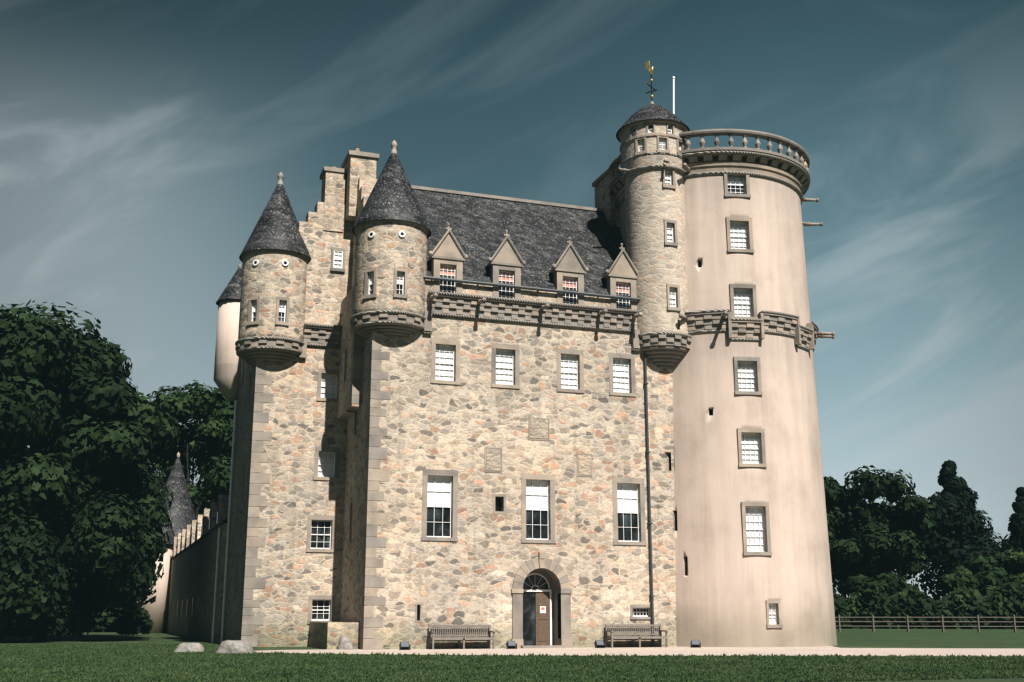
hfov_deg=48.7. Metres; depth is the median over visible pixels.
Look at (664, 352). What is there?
castle dressed
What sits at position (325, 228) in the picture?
gable
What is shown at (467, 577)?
block walls
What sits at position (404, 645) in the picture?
floodlight
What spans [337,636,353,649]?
boulder
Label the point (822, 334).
spout
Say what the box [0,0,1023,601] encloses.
sky
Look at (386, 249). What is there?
turret body
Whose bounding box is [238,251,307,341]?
turret
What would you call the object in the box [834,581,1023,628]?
hedge
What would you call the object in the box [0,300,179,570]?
tree
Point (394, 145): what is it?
castle finial
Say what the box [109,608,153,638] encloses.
shrub
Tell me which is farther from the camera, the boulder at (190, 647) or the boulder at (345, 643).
the boulder at (345, 643)
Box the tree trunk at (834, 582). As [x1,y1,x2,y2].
[832,501,894,597]
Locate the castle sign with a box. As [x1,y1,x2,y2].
[540,606,545,612]
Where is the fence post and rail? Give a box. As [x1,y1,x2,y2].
[835,615,1023,632]
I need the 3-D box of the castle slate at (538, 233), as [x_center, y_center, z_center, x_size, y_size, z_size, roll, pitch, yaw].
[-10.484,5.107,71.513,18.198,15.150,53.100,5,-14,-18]
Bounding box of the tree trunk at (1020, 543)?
[1014,529,1023,552]
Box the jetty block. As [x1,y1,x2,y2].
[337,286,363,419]
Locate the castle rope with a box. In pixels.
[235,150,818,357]
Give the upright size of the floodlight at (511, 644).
0.311 m
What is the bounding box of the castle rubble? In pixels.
[172,494,359,648]
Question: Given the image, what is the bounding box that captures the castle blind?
[254,130,775,622]
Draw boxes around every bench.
[428,625,495,648]
[605,624,667,647]
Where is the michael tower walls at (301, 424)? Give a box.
[223,284,350,646]
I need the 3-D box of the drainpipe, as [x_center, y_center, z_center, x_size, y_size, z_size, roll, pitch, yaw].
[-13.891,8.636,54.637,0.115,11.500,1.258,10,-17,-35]
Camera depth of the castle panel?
47.01 m
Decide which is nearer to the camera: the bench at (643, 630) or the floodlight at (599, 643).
the floodlight at (599, 643)
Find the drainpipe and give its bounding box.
[211,401,236,642]
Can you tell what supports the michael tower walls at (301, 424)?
on the lawn ground
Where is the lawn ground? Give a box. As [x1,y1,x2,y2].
[0,624,1023,681]
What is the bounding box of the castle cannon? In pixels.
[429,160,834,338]
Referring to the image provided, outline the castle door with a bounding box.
[535,592,549,644]
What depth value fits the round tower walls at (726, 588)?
48.59 m
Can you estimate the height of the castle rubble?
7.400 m
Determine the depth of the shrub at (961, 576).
123.51 m
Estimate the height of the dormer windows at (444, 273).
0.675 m
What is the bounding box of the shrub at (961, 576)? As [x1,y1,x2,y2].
[938,565,1009,612]
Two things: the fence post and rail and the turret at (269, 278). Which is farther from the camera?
the fence post and rail
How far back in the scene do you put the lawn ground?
54.61 m
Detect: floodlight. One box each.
[399,642,410,649]
[506,641,516,648]
[594,640,605,647]
[690,640,700,647]
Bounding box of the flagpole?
[672,76,674,114]
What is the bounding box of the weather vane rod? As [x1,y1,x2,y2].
[646,74,656,100]
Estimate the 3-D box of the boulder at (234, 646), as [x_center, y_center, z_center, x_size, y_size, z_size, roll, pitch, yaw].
[-9.379,10.422,38.411,1.343,0.543,1.068,5,-14,-18]
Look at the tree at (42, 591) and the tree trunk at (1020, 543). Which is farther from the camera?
the tree trunk at (1020, 543)
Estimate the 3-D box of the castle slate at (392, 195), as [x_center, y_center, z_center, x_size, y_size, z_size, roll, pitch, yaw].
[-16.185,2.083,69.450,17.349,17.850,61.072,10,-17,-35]
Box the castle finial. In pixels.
[176,101,653,456]
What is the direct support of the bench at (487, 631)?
on the gravel forecourt path
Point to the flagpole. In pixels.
(673, 77)
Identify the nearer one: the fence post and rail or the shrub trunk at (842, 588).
the fence post and rail
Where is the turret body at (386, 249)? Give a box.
[353,222,427,315]
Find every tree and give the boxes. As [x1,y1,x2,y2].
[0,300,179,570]
[0,448,171,640]
[146,380,236,519]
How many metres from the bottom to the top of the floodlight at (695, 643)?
0.311 m
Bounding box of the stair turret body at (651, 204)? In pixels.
[621,122,687,333]
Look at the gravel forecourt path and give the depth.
40.27 m
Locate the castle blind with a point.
(442, 484)
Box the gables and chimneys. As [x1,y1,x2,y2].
[344,155,619,287]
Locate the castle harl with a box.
[136,299,240,632]
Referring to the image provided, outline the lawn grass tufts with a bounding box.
[0,643,1023,681]
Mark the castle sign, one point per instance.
(542, 611)
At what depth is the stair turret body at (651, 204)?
50.42 m
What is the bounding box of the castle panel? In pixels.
[486,419,590,474]
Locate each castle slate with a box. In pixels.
[159,104,689,543]
[172,189,629,557]
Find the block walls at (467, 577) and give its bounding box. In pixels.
[339,279,676,648]
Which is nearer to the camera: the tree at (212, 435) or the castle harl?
the castle harl
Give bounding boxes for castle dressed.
[234,118,817,648]
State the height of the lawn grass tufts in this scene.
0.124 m
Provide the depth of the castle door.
46.04 m
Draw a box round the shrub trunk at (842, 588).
[836,574,874,606]
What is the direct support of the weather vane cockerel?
attached to the weather vane rod
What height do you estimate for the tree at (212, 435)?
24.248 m
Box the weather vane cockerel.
[645,61,656,98]
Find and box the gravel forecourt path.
[254,646,1023,655]
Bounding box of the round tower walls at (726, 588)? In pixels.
[620,175,836,646]
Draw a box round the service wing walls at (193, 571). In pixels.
[167,523,229,642]
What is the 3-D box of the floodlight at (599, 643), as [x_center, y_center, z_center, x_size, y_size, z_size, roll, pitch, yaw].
[3.464,12.025,44.885,0.400,0.311,0.314,5,-14,-18]
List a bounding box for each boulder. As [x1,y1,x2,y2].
[174,643,204,652]
[215,640,253,653]
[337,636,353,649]
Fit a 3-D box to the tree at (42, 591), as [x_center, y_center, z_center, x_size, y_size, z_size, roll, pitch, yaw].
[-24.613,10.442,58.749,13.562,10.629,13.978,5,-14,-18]
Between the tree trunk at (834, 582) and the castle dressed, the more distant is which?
the tree trunk at (834, 582)
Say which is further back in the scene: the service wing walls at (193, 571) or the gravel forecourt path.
the service wing walls at (193, 571)

